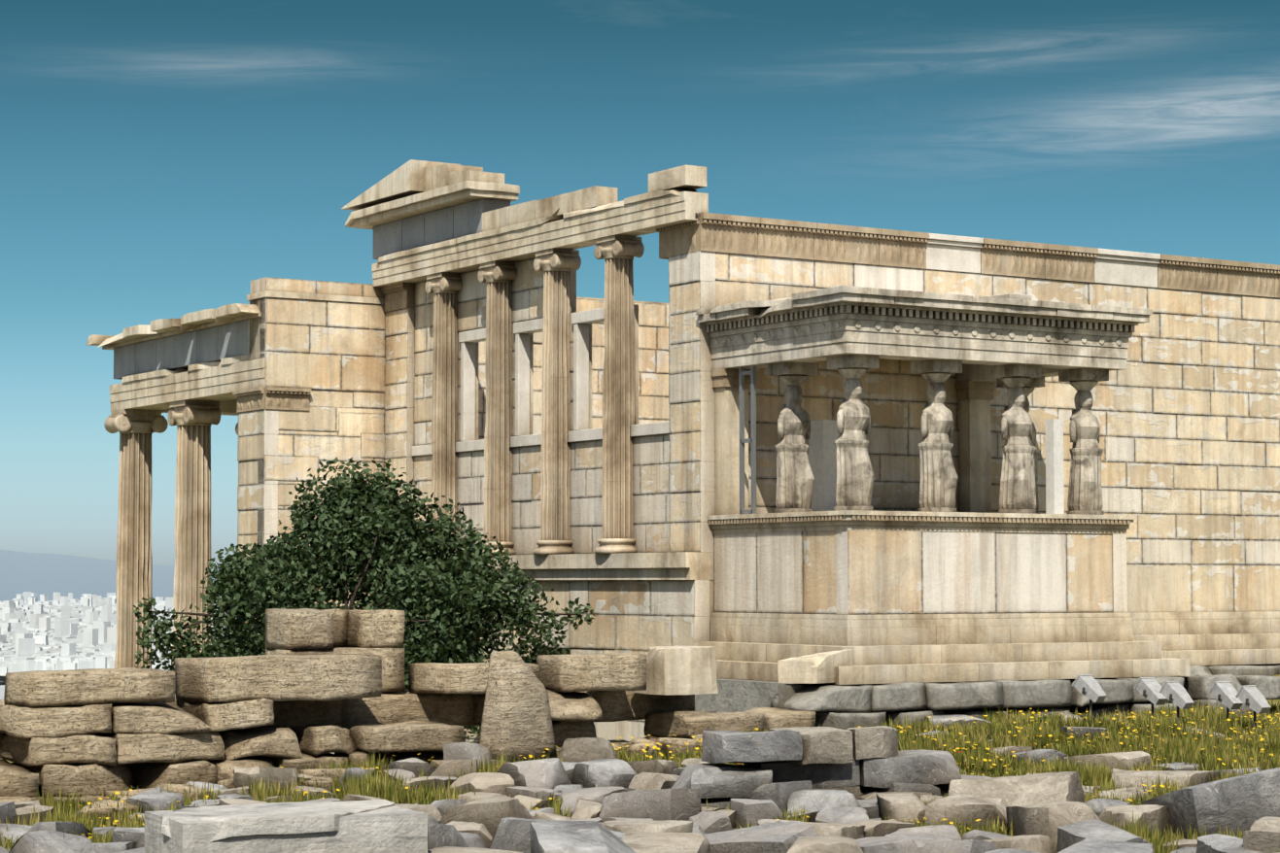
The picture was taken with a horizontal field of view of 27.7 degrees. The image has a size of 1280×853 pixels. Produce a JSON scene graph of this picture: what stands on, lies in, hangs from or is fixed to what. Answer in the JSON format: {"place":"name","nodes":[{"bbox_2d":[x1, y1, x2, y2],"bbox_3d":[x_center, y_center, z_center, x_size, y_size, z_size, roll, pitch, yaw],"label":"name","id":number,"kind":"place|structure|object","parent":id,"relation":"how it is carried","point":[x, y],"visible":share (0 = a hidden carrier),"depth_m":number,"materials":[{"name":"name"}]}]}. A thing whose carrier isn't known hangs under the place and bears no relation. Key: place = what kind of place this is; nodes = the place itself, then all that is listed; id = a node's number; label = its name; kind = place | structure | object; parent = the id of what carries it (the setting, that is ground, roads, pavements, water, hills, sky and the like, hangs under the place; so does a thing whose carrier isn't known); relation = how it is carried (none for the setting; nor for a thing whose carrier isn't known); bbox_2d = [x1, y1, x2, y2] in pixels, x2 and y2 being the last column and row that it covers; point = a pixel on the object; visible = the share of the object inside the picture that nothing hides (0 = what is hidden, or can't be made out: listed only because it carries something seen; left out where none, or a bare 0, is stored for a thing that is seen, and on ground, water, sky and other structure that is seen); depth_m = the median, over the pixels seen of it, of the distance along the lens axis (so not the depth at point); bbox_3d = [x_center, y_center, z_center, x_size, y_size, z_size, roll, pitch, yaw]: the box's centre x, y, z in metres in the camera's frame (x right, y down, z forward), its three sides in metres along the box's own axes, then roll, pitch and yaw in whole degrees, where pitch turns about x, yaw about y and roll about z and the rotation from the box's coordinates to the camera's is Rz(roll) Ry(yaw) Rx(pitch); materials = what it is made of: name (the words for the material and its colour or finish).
{"place":"outdoors","nodes":[
{"label":"outdoors","id":0,"kind":"place"},
{"bbox_2d":[0,550,219,601],"bbox_3d":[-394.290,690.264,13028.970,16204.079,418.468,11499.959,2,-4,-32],"label":"distant mountains","id":1,"kind":"structure","parent":0,"point":[50,574],"depth_m":13849.44,"materials":[{"name":"blue"}]},
{"bbox_2d":[133,457,595,741],"bbox_3d":[-4.618,3.569,43.834,8.071,6.050,6.867,2,-4,-32],"label":"olive tree","id":2,"kind":"object","parent":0,"point":[358,510],"depth_m":42.78,"materials":[{"name":"green plant"}]},
{"bbox_2d":[383,250,715,742],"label":"walls","id":3,"kind":"structure","parent":0,"point":[626,626],"depth_m":44.85,"materials":[{"name":"beige stone"}]},
{"bbox_2d":[0,663,1279,840],"bbox_3d":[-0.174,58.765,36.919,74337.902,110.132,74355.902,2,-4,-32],"label":"ground","id":4,"kind":"structure","parent":0,"point":[2,685],"depth_m":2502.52,"materials":[{"name":"green soil"}]},
{"bbox_2d":[0,591,231,676],"bbox_3d":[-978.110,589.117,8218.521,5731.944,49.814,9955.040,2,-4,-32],"label":"city buildings","id":5,"kind":"structure","parent":4,"relation":"on","point":[57,633],"depth_m":3901.36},
{"bbox_2d":[144,799,427,852],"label":"marble block","id":6,"kind":"object","parent":4,"relation":"on","point":[378,826],"depth_m":23.31,"materials":[{"name":"white stone"}]},
{"bbox_2d":[0,608,815,820],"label":"dry stone wall","id":7,"kind":"structure","parent":4,"relation":"on","point":[312,688],"depth_m":33.63,"materials":[{"name":"beige stone"}]},
{"bbox_2d":[0,713,1279,852],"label":"limestone rocks","id":8,"kind":"object","parent":4,"relation":"on","point":[848,787],"visible":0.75,"depth_m":29.49,"materials":[{"name":"grey stone"}]},
{"bbox_2d":[0,697,1279,852],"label":"grass and flowers","id":9,"kind":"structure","parent":4,"relation":"on","point":[1160,740],"depth_m":34.31,"materials":[{"name":"green plant"}]},
{"bbox_2d":[86,159,1279,685],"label":"marble trim","id":10,"kind":"structure","parent":4,"relation":"on","point":[930,647],"depth_m":43.30,"materials":[{"name":"beige stone"}]},
{"bbox_2d":[113,198,510,380],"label":"frieze blocks","id":11,"kind":"structure","parent":10,"relation":"on","point":[200,346],"depth_m":52.20,"materials":[{"name":"grey stone"}]},
{"bbox_2d":[103,235,644,687],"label":"columns","id":12,"kind":"structure","parent":10,"relation":"on","point":[193,420],"depth_m":48.08,"materials":[{"name":"stone"}]},
{"bbox_2d":[738,365,756,514],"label":"steel props","id":13,"kind":"object","parent":10,"relation":"on","point":[751,372],"visible":0.94,"depth_m":41.88,"materials":[{"name":"grey metal"}]},
{"bbox_2d":[232,212,1279,524],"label":"decorative molding","id":14,"kind":"structure","parent":10,"relation":"on","point":[813,240],"depth_m":44.94,"materials":[{"name":"beige stone"}]},
{"bbox_2d":[808,418,1064,514],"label":"white fittings","id":15,"kind":"object","parent":10,"relation":"on","point":[824,435],"visible":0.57,"depth_m":42.19,"materials":[{"name":"paint"}]},
{"bbox_2d":[767,354,1108,515],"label":"caryatid statues","id":16,"kind":"object","parent":10,"relation":"on","point":[939,478],"visible":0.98,"depth_m":41.22,"materials":[{"name":"stone"}]},
{"bbox_2d":[695,285,1152,382],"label":"porch entablature","id":17,"kind":"structure","parent":16,"relation":"on","point":[979,336],"depth_m":40.93,"materials":[{"name":"beige stone"}]},
{"bbox_2d":[694,664,1279,730],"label":"foundation stones","id":18,"kind":"object","parent":4,"relation":"on","point":[846,708],"visible":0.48,"depth_m":39.56,"materials":[{"name":"stone"}]},
{"bbox_2d":[1082,688,1256,729],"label":"floodlight stands","id":19,"kind":"object","parent":4,"relation":"on","point":[1178,708],"visible":0.23,"depth_m":38.01,"materials":[{"name":"metal"}]},
{"bbox_2d":[1072,674,1270,714],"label":"floodlights","id":20,"kind":"object","parent":19,"relation":"on","point":[1157,693],"visible":0.83,"depth_m":37.94,"materials":[{"name":"grey metal"}]},
{"bbox_2d":[0,0,1279,568],"label":"sky","id":21,"kind":"structure","parent":0,"point":[159,158],"materials":[{"name":"blue"}]},
{"bbox_2d":[629,646,852,695],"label":"stone blocks","id":22,"kind":"object","parent":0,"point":[672,671],"depth_m":36.98,"materials":[{"name":"beige stone"}]},
{"bbox_2d":[237,252,1279,754],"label":"cella walls","id":23,"kind":"structure","parent":0,"point":[1197,546],"depth_m":47.73,"materials":[{"name":"beige stone"}]},
{"bbox_2d":[411,233,1160,456],"bbox_3d":[1.685,-1.510,46.130,14.612,3.570,7.940,-1,-4,14],"label":"new marble","id":24,"kind":"object","parent":23,"relation":"on","point":[951,253],"visible":0.48,"depth_m":47.35}
]}

